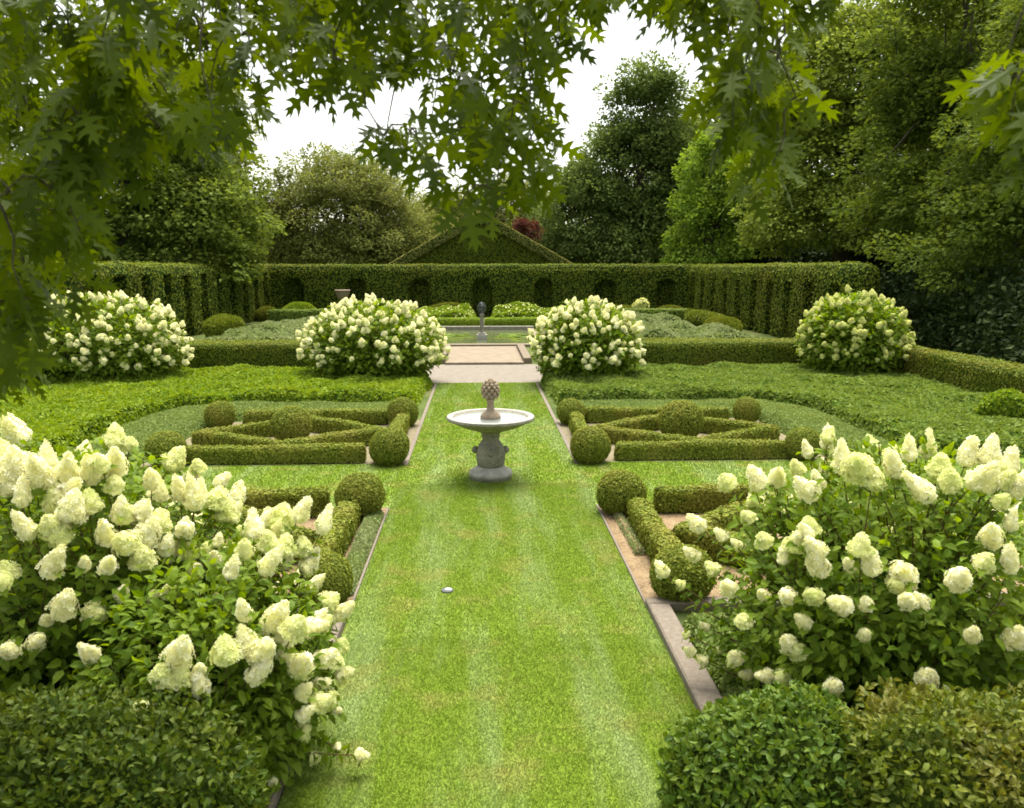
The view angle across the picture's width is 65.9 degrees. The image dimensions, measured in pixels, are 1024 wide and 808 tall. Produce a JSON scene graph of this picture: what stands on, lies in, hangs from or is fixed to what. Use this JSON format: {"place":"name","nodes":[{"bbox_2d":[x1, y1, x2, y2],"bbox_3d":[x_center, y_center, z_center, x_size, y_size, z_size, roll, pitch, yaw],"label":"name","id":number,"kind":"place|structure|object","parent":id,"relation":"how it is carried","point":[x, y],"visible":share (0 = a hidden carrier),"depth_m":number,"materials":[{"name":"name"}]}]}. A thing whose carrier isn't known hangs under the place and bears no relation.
{"place":"outdoors","nodes":[
{"label":"outdoors","id":0,"kind":"place"},
{"bbox_2d":[141,420,419,465],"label":"parterre soil","id":1,"kind":"structure","parent":0,"point":[412,430],"depth_m":14.88,"materials":[{"name":"brown soil"}]},
{"bbox_2d":[203,400,235,427],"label":"box ball","id":2,"kind":"object","parent":1,"relation":"on","point":[218,413],"visible":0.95,"depth_m":15.82,"materials":[{"name":"green plant"}]},
{"bbox_2d":[182,442,366,464],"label":"box hedge","id":3,"kind":"object","parent":1,"relation":"on","point":[332,453],"visible":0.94,"depth_m":12.99,"materials":[{"name":"green plant"}]},
{"bbox_2d":[191,414,383,445],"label":"box hedge","id":4,"kind":"object","parent":1,"relation":"on","point":[334,430],"visible":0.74,"depth_m":14.28,"materials":[{"name":"green plant"}]},
{"bbox_2d":[270,405,312,440],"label":"box ball","id":5,"kind":"object","parent":1,"relation":"on","point":[290,421],"visible":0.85,"depth_m":14.25,"materials":[{"name":"green plant"}]},
{"bbox_2d":[242,408,388,424],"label":"box hedge","id":6,"kind":"object","parent":1,"relation":"on","point":[366,416],"visible":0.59,"depth_m":16.22,"materials":[{"name":"green plant"}]},
{"bbox_2d":[368,426,409,465],"bbox_3d":[-2.027,0.700,13.036,0.696,0.656,0.696,0,10,-2],"label":"box ball","id":7,"kind":"object","parent":1,"relation":"on","point":[389,446],"visible":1,"depth_m":12.81,"materials":[{"name":"green plant"}]},
{"bbox_2d":[389,412,410,434],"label":"box hedge","id":8,"kind":"object","parent":1,"relation":"on","point":[401,421],"visible":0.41,"depth_m":15.23,"materials":[{"name":"green plant"}]},
{"bbox_2d":[387,396,418,426],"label":"box ball","id":9,"kind":"object","parent":1,"relation":"on","point":[396,406],"visible":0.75,"depth_m":15.98,"materials":[{"name":"green plant"}]},
{"bbox_2d":[207,508,386,602],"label":"parterre soil","id":10,"kind":"structure","parent":0,"point":[308,523],"depth_m":9.75,"materials":[{"name":"brown soil"}]},
{"bbox_2d":[0,503,317,564],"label":"box hedge","id":11,"kind":"object","parent":10,"relation":"on","point":[309,533],"visible":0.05,"depth_m":8.80,"materials":[{"name":"green plant"}]},
{"bbox_2d":[126,485,330,517],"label":"box hedge","id":12,"kind":"object","parent":10,"relation":"on","point":[263,498],"visible":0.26,"depth_m":10.18,"materials":[{"name":"green plant"}]},
{"bbox_2d":[295,550,353,605],"bbox_3d":[-1.804,1.697,7.580,0.571,0.574,0.591,-6,11,-29],"label":"box ball","id":13,"kind":"object","parent":10,"relation":"on","point":[338,571],"visible":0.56,"depth_m":7.42,"materials":[{"name":"green plant"}]},
{"bbox_2d":[297,500,360,567],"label":"box hedge","id":14,"kind":"object","parent":10,"relation":"on","point":[345,521],"visible":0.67,"depth_m":9.05,"materials":[{"name":"green plant"}]},
{"bbox_2d":[334,472,385,520],"bbox_3d":[-1.969,1.190,10.229,0.679,0.635,0.645,-2,10,-11],"label":"box ball","id":15,"kind":"object","parent":10,"relation":"on","point":[367,491],"visible":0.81,"depth_m":10.03,"materials":[{"name":"green plant"}]},
{"bbox_2d":[346,510,383,596],"bbox_3d":[-1.751,1.628,9.023,0.310,0.170,2.660,0,10,-2],"label":"path side catmint","id":16,"kind":"object","parent":10,"relation":"on","point":[362,544],"visible":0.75,"depth_m":9.03,"materials":[{"name":"green plant"}]},
{"bbox_2d":[427,326,535,346],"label":"pond coping","id":17,"kind":"object","parent":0,"point":[491,328],"visible":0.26,"depth_m":40.85,"materials":[{"name":"stone"}]},
{"bbox_2d":[446,346,522,361],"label":"paved platform","id":18,"kind":"structure","parent":0,"point":[483,354],"depth_m":29.19,"materials":[{"name":"beige stone"}]},
{"bbox_2d":[427,364,542,382],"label":"gravel path","id":19,"kind":"structure","parent":0,"point":[480,373],"depth_m":24.25,"materials":[{"name":"beige gravel"}]},
{"bbox_2d":[445,362,523,364],"bbox_3d":[-0.915,-1.364,26.518,2.640,0.090,0.160,0,10,-2],"label":"step edge","id":20,"kind":"object","parent":19,"relation":"on","point":[484,363],"visible":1,"depth_m":26.44,"materials":[{"name":"beige stone"}]},
{"bbox_2d":[444,330,529,343],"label":"pond water","id":21,"kind":"structure","parent":0,"point":[492,336],"depth_m":36.56,"materials":[{"name":"green liquid"}]},
{"bbox_2d":[477,302,486,339],"bbox_3d":[-1.346,-3.691,35.260,0.461,1.710,0.461,0,10,-2],"label":"armillary sundial","id":22,"kind":"object","parent":21,"relation":"on","point":[481,334],"visible":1,"depth_m":35.16,"materials":[{"name":"stone"}]},
{"bbox_2d":[1,0,995,229],"label":"sky","id":23,"kind":"structure","parent":0,"point":[579,97],"materials":[{"name":"white"}]},
{"bbox_2d":[1,382,1023,807],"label":"lawn","id":24,"kind":"structure","parent":0,"point":[423,584],"depth_m":6.58,"materials":[{"name":"green plant"}]},
{"bbox_2d":[143,430,187,467],"bbox_3d":[-5.621,0.741,12.840,0.665,0.634,0.701,-4,10,-21],"label":"box ball","id":25,"kind":"object","parent":24,"relation":"on","point":[159,443],"visible":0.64,"depth_m":12.62,"materials":[{"name":"green plant"}]},
{"bbox_2d":[352,507,388,600],"bbox_3d":[-1.597,1.670,9.056,0.024,0.035,3.200,0,10,-2],"label":"edging strip","id":26,"kind":"object","parent":24,"relation":"on","point":[367,563],"visible":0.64,"depth_m":8.75,"materials":[{"name":"concrete"}]},
{"bbox_2d":[403,384,436,464],"bbox_3d":[-1.932,0.228,17.452,0.070,0.030,9.150,0,10,-2],"label":"edging strip","id":27,"kind":"object","parent":24,"relation":"on","point":[408,457],"visible":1,"depth_m":15.73,"materials":[{"name":"concrete"}]},
{"bbox_2d":[446,378,534,482],"bbox_3d":[-0.328,0.373,12.085,1.344,1.565,1.344,0,10,-2],"label":"bowl fountain","id":28,"kind":"object","parent":24,"relation":"on","point":[490,423],"visible":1,"depth_m":11.96,"materials":[{"name":"stone"}]},
{"bbox_2d":[536,383,578,463],"bbox_3d":[0.885,0.208,17.566,0.070,0.030,9.150,0,10,-2],"label":"edging strip","id":29,"kind":"object","parent":24,"relation":"on","point":[555,420],"visible":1,"depth_m":16.55,"materials":[{"name":"concrete"}]},
{"bbox_2d":[2,316,1023,806],"bbox_3d":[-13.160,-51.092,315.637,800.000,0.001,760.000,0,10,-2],"label":"ground","id":30,"kind":"structure","parent":0,"point":[682,616],"depth_m":19.07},
{"bbox_2d":[0,71,51,268],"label":"broadleaf tree","id":31,"kind":"object","parent":30,"relation":"on","point":[13,147],"visible":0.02,"depth_m":38.12,"materials":[{"name":"green plant"}]},
{"bbox_2d":[30,290,194,383],"bbox_3d":[-10.989,-1.693,21.188,4.651,2.727,3.715,0,10,-2],"label":"hydrangea bush","id":32,"kind":"object","parent":30,"relation":"on","point":[147,341],"visible":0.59,"depth_m":20.37,"materials":[{"name":"white plant"}]},
{"bbox_2d":[0,412,262,707],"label":"hydrangea bush","id":33,"kind":"object","parent":30,"relation":"on","point":[60,583],"visible":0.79,"depth_m":4.96,"materials":[{"name":"white plant"}]},
{"bbox_2d":[0,680,271,807],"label":"front hedge","id":34,"kind":"object","parent":30,"relation":"on","point":[83,751],"visible":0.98,"depth_m":3.79,"materials":[{"name":"green plant"}]},
{"bbox_2d":[22,260,272,336],"bbox_3d":[-16.072,-5.265,39.300,1.942,3.572,26.604,0,10,-2],"label":"tall hedge","id":35,"kind":"object","parent":30,"relation":"on","point":[193,296],"visible":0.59,"depth_m":37.53,"materials":[{"name":"green plant"}]},
{"bbox_2d":[13,12,287,285],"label":"broadleaf tree","id":36,"kind":"object","parent":30,"relation":"on","point":[204,209],"visible":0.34,"depth_m":41.66,"materials":[{"name":"green plant"}]},
{"bbox_2d":[105,58,285,262],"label":"broadleaf tree","id":37,"kind":"object","parent":30,"relation":"on","point":[246,164],"visible":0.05,"depth_m":63.74,"materials":[{"name":"green plant"}]},
{"bbox_2d":[0,363,433,455],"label":"ground cover","id":38,"kind":"object","parent":30,"relation":"on","point":[82,409],"visible":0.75,"depth_m":18.51,"materials":[{"name":"green plant"}]},
{"bbox_2d":[67,496,370,799],"bbox_3d":[-1.922,1.544,5.038,1.813,1.665,1.908,-9,14,-44],"label":"hydrangea bush","id":39,"kind":"object","parent":30,"relation":"on","point":[269,662],"visible":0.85,"depth_m":4.67,"materials":[{"name":"green plant"}]},
{"bbox_2d":[56,400,390,462],"bbox_3d":[-5.004,0.439,15.654,5.663,0.263,5.530,0,10,-2],"label":"ground cover","id":40,"kind":"object","parent":30,"relation":"on","point":[185,421],"visible":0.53,"depth_m":16.28,"materials":[{"name":"green plant"}]},
{"bbox_2d":[202,313,244,337],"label":"side bush","id":41,"kind":"object","parent":30,"relation":"on","point":[219,324],"visible":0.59,"depth_m":33.23,"materials":[{"name":"green plant"}]},
{"bbox_2d":[163,340,313,368],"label":"clipped hedge","id":42,"kind":"object","parent":30,"relation":"on","point":[263,353],"visible":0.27,"depth_m":23.15,"materials":[{"name":"green plant"}]},
{"bbox_2d":[255,306,275,321],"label":"clipped bush","id":43,"kind":"object","parent":30,"relation":"on","point":[261,313],"visible":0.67,"depth_m":47.82,"materials":[{"name":"green plant"}]},
{"bbox_2d":[202,315,349,340],"bbox_3d":[-9.541,-3.614,36.897,5.335,1.144,17.572,0,10,-2],"label":"lavender bed","id":44,"kind":"object","parent":30,"relation":"on","point":[286,329],"visible":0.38,"depth_m":30.81,"materials":[{"name":"green plant"}]},
{"bbox_2d":[282,301,316,309],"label":"clipped bush","id":45,"kind":"object","parent":30,"relation":"on","point":[299,305],"visible":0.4,"depth_m":49.68,"materials":[{"name":"green plant"}]},
{"bbox_2d":[254,603,345,807],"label":"stone kerb","id":46,"kind":"structure","parent":30,"relation":"on","point":[275,799],"depth_m":4.95,"materials":[{"name":"concrete"}]},
{"bbox_2d":[267,308,363,321],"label":"bed hedge","id":47,"kind":"object","parent":30,"relation":"on","point":[276,315],"visible":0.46,"depth_m":46.03,"materials":[{"name":"green plant"}]},
{"bbox_2d":[214,141,453,264],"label":"broadleaf tree","id":48,"kind":"object","parent":30,"relation":"on","point":[370,201],"visible":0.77,"depth_m":62.91,"materials":[{"name":"green plant"}]},
{"bbox_2d":[295,292,450,378],"bbox_3d":[-3.826,-1.766,21.917,4.286,2.634,3.296,0,10,-2],"label":"hydrangea bush","id":49,"kind":"object","parent":30,"relation":"on","point":[355,343],"visible":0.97,"depth_m":21.07,"materials":[{"name":"white plant"}]},
{"bbox_2d":[373,302,476,324],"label":"rose bed","id":50,"kind":"object","parent":30,"relation":"on","point":[463,310],"visible":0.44,"depth_m":44.81,"materials":[{"name":"green plant"}]},
{"bbox_2d":[417,317,479,326],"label":"pond hedge","id":51,"kind":"object","parent":30,"relation":"on","point":[460,321],"visible":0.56,"depth_m":41.40,"materials":[{"name":"green plant"}]},
{"bbox_2d":[388,212,573,264],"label":"hedge","id":52,"kind":"object","parent":30,"relation":"on","point":[511,245],"visible":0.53,"depth_m":56.84,"materials":[{"name":"green plant"}]},
{"bbox_2d":[260,263,702,315],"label":"tall hedge","id":53,"kind":"object","parent":30,"relation":"on","point":[546,285],"visible":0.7,"depth_m":52.25,"materials":[{"name":"green plant"}]},
{"bbox_2d":[396,171,571,245],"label":"broadleaf tree","id":54,"kind":"object","parent":30,"relation":"on","point":[500,215],"visible":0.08,"depth_m":74.14,"materials":[{"name":"green plant"}]},
{"bbox_2d":[154,230,815,264],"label":"wood","id":55,"kind":"object","parent":30,"relation":"on","point":[258,262],"depth_m":90.81,"materials":[{"name":"green plant"}]},
{"bbox_2d":[0,0,1023,412],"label":"oak tree","id":56,"kind":"object","parent":30,"relation":"on","point":[102,136],"visible":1,"depth_m":2.88,"materials":[{"name":"green plant"}]},
{"bbox_2d":[484,317,549,329],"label":"pond hedge","id":57,"kind":"object","parent":30,"relation":"on","point":[512,321],"visible":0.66,"depth_m":41.51,"materials":[{"name":"green plant"}]},
{"bbox_2d":[516,343,531,363],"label":"low wall","id":58,"kind":"structure","parent":30,"relation":"on","point":[524,354],"depth_m":28.13,"materials":[{"name":"beige stone"}]},
{"bbox_2d":[490,301,566,322],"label":"rose bed","id":59,"kind":"object","parent":30,"relation":"on","point":[515,309],"visible":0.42,"depth_m":44.25,"materials":[{"name":"green plant"}]},
{"bbox_2d":[512,217,545,242],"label":"broadleaf tree","id":60,"kind":"object","parent":30,"relation":"on","point":[521,226],"visible":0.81,"depth_m":60.34,"materials":[{"name":"red plant"}]},
{"bbox_2d":[527,295,645,378],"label":"hydrangea bush","id":61,"kind":"object","parent":30,"relation":"on","point":[604,342],"visible":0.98,"depth_m":20.91,"materials":[{"name":"white plant"}]},
{"bbox_2d":[522,49,727,264],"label":"broadleaf tree","id":62,"kind":"object","parent":30,"relation":"on","point":[615,207],"visible":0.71,"depth_m":63.55,"materials":[{"name":"green plant"}]},
{"bbox_2d":[623,308,687,319],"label":"bed hedge","id":63,"kind":"object","parent":30,"relation":"on","point":[677,312],"visible":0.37,"depth_m":46.94,"materials":[{"name":"green plant"}]},
{"bbox_2d":[609,309,762,338],"bbox_3d":[6.646,-3.714,37.563,5.338,1.106,17.586,0,10,-2],"label":"lavender bed","id":64,"kind":"object","parent":30,"relation":"on","point":[662,324],"visible":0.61,"depth_m":32.21,"materials":[{"name":"green plant"}]},
{"bbox_2d":[683,308,725,326],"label":"side bush","id":65,"kind":"object","parent":30,"relation":"on","point":[696,317],"visible":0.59,"depth_m":42.49,"materials":[{"name":"green plant"}]},
{"bbox_2d":[640,337,795,340],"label":"bed hedge","id":66,"kind":"object","parent":30,"relation":"on","point":[673,338],"visible":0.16,"depth_m":28.66,"materials":[{"name":"green plant"}]},
{"bbox_2d":[631,338,805,365],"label":"clipped hedge","id":67,"kind":"object","parent":30,"relation":"on","point":[697,352],"visible":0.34,"depth_m":23.72,"materials":[{"name":"green plant"}]},
{"bbox_2d":[659,121,780,264],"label":"broadleaf tree","id":68,"kind":"object","parent":30,"relation":"on","point":[702,204],"visible":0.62,"depth_m":55.40,"materials":[{"name":"green plant"}]},
{"bbox_2d":[702,316,742,331],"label":"side bush","id":69,"kind":"object","parent":30,"relation":"on","point":[733,322],"visible":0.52,"depth_m":36.15,"materials":[{"name":"green plant"}]},
{"bbox_2d":[580,398,901,457],"bbox_3d":[3.982,0.377,16.021,5.650,0.264,5.535,0,10,-2],"label":"ground cover","id":70,"kind":"object","parent":30,"relation":"on","point":[785,418],"visible":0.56,"depth_m":16.48,"materials":[{"name":"green plant"}]},
{"bbox_2d":[688,54,815,244],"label":"broadleaf tree","id":71,"kind":"object","parent":30,"relation":"on","point":[707,111],"visible":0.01,"depth_m":69.54,"materials":[{"name":"green plant"}]},
{"bbox_2d":[655,678,868,807],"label":"rounded shrub","id":72,"kind":"object","parent":30,"relation":"on","point":[778,746],"visible":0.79,"depth_m":4.13,"materials":[{"name":"green plant"}]},
{"bbox_2d":[540,361,1023,457],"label":"ground cover","id":73,"kind":"object","parent":30,"relation":"on","point":[895,406],"visible":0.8,"depth_m":18.75,"materials":[{"name":"green plant"}]},
{"bbox_2d":[687,260,880,338],"bbox_3d":[13.037,-5.741,42.051,1.951,3.558,23.379,0,10,-2],"label":"tall hedge","id":74,"kind":"object","parent":30,"relation":"on","point":[775,299],"visible":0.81,"depth_m":37.69,"materials":[{"name":"green plant"}]},
{"bbox_2d":[645,592,1007,714],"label":"stone kerb","id":75,"kind":"structure","parent":30,"relation":"on","point":[701,687],"depth_m":6.67,"materials":[{"name":"concrete"}]},
{"bbox_2d":[654,422,1023,715],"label":"hydrangea bush","id":76,"kind":"object","parent":30,"relation":"on","point":[883,601],"visible":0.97,"depth_m":5.09,"materials":[{"name":"green plant"}]},
{"bbox_2d":[723,0,975,262],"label":"broadleaf tree","id":77,"kind":"object","parent":30,"relation":"on","point":[817,195],"visible":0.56,"depth_m":45.05,"materials":[{"name":"green plant"}]},
{"bbox_2d":[682,608,1023,716],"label":"bed planting","id":78,"kind":"object","parent":30,"relation":"on","point":[725,686],"visible":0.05,"depth_m":6.42,"materials":[{"name":"green plant"}]},
{"bbox_2d":[794,284,915,374],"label":"hydrangea bush","id":79,"kind":"object","parent":30,"relation":"on","point":[833,336],"visible":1,"depth_m":21.65,"materials":[{"name":"white plant"}]},
{"bbox_2d":[703,228,1023,281],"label":"wood","id":80,"kind":"object","parent":30,"relation":"on","point":[811,254],"visible":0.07,"depth_m":53.89,"materials":[{"name":"green plant"}]},
{"bbox_2d":[826,0,1023,288],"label":"broadleaf tree","id":81,"kind":"object","parent":30,"relation":"on","point":[916,108],"visible":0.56,"depth_m":34.63,"materials":[{"name":"green plant"}]},
{"bbox_2d":[831,675,1023,807],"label":"front hedge","id":82,"kind":"object","parent":30,"relation":"on","point":[916,748],"visible":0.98,"depth_m":3.75,"materials":[{"name":"green plant"}]},
{"bbox_2d":[861,0,1023,296],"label":"broadleaf tree","id":83,"kind":"object","parent":30,"relation":"on","point":[968,235],"visible":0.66,"depth_m":28.36,"materials":[{"name":"green plant"}]},
{"bbox_2d":[877,252,1023,363],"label":"wood","id":84,"kind":"object","parent":30,"relation":"on","point":[985,320],"visible":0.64,"depth_m":27.63,"materials":[{"name":"green plant"}]},
{"bbox_2d":[899,0,1008,211],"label":"broadleaf tree","id":85,"kind":"object","parent":30,"relation":"on","point":[929,138],"visible":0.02,"depth_m":43.97,"materials":[{"name":"green plant"}]},
{"bbox_2d":[891,343,1023,392],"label":"clipped hedge","id":86,"kind":"object","parent":30,"relation":"on","point":[973,373],"visible":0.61,"depth_m":19.08,"materials":[{"name":"green plant"}]},
{"bbox_2d":[975,388,1023,418],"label":"lime shrub","id":87,"kind":"object","parent":30,"relation":"on","point":[1003,402],"visible":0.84,"depth_m":15.29,"materials":[{"name":"green plant"}]},
{"bbox_2d":[557,418,824,461],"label":"parterre soil","id":88,"kind":"structure","parent":0,"point":[569,434],"depth_m":15.01,"materials":[{"name":"brown soil"}]},
{"bbox_2d":[556,398,584,424],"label":"box ball","id":89,"kind":"object","parent":88,"relation":"on","point":[565,407],"visible":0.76,"depth_m":16.19,"materials":[{"name":"green plant"}]},
{"bbox_2d":[568,411,587,433],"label":"box hedge","id":90,"kind":"object","parent":88,"relation":"on","point":[576,420],"visible":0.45,"depth_m":15.22,"materials":[{"name":"green plant"}]},
{"bbox_2d":[570,425,611,463],"bbox_3d":[1.309,0.691,13.165,0.695,0.674,0.671,-1,10,-7],"label":"box ball","id":91,"kind":"object","parent":88,"relation":"on","point":[592,444],"visible":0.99,"depth_m":12.94,"materials":[{"name":"green plant"}]},
{"bbox_2d":[584,405,730,422],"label":"box hedge","id":92,"kind":"object","parent":88,"relation":"on","point":[599,414],"visible":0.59,"depth_m":16.49,"materials":[{"name":"green plant"}]},
{"bbox_2d":[658,400,704,436],"bbox_3d":[3.191,0.309,14.915,0.873,0.796,0.873,1,10,8],"label":"box ball","id":93,"kind":"object","parent":88,"relation":"on","point":[683,417],"visible":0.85,"depth_m":14.61,"materials":[{"name":"green plant"}]},
{"bbox_2d":[594,412,779,443],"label":"box hedge","id":94,"kind":"object","parent":88,"relation":"on","point":[641,428],"visible":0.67,"depth_m":14.62,"materials":[{"name":"green plant"}]},
{"bbox_2d":[613,438,789,460],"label":"box hedge","id":95,"kind":"object","parent":88,"relation":"on","point":[725,449],"visible":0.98,"depth_m":13.30,"materials":[{"name":"green plant"}]},
{"bbox_2d":[732,396,761,422],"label":"box ball","id":96,"kind":"object","parent":88,"relation":"on","point":[745,408],"visible":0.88,"depth_m":16.38,"materials":[{"name":"green plant"}]},
{"bbox_2d":[785,427,820,460],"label":"box ball","id":97,"kind":"object","parent":88,"relation":"on","point":[794,437],"visible":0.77,"depth_m":13.19,"materials":[{"name":"green plant"}]},
{"bbox_2d":[598,505,1023,610],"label":"parterre soil","id":98,"kind":"structure","parent":0,"point":[639,566],"depth_m":8.72,"materials":[{"name":"brown soil"}]},
{"bbox_2d":[596,504,644,603],"bbox_3d":[1.221,1.651,9.171,0.024,0.035,3.200,0,10,-2],"label":"edging strip","id":99,"kind":"object","parent":98,"relation":"on","point":[628,568],"visible":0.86,"depth_m":8.70,"materials":[{"name":"concrete"}]},
{"bbox_2d":[596,469,646,515],"bbox_3d":[1.439,1.165,10.418,0.665,0.626,0.665,8,13,41],"label":"box ball","id":100,"kind":"object","parent":98,"relation":"on","point":[616,489],"visible":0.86,"depth_m":10.19,"materials":[{"name":"green plant"}]},
{"bbox_2d":[613,512,645,555],"bbox_3d":[1.404,1.547,9.607,0.202,0.130,1.560,0,10,-2],"label":"path side catmint","id":101,"kind":"object","parent":98,"relation":"on","point":[637,548],"visible":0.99,"depth_m":9.44,"materials":[{"name":"green plant"}]},
{"bbox_2d":[627,497,681,560],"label":"box hedge","id":102,"kind":"object","parent":98,"relation":"on","point":[654,535],"visible":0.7,"depth_m":9.02,"materials":[{"name":"green plant"}]},
{"bbox_2d":[649,543,717,601],"bbox_3d":[1.652,1.650,7.667,0.658,0.596,0.624,4,11,22],"label":"box ball","id":103,"kind":"object","parent":98,"relation":"on","point":[680,566],"visible":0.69,"depth_m":7.46,"materials":[{"name":"green plant"}]},
{"bbox_2d":[652,482,899,513],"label":"box hedge","id":104,"kind":"object","parent":98,"relation":"on","point":[698,498],"visible":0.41,"depth_m":10.40,"materials":[{"name":"green plant"}]},
{"bbox_2d":[671,491,979,573],"bbox_3d":[3.588,1.500,9.025,2.884,0.387,2.317,7,12,35],"label":"box hedge","id":105,"kind":"object","parent":98,"relation":"on","point":[719,517],"visible":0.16,"depth_m":8.86,"materials":[{"name":"green plant"}]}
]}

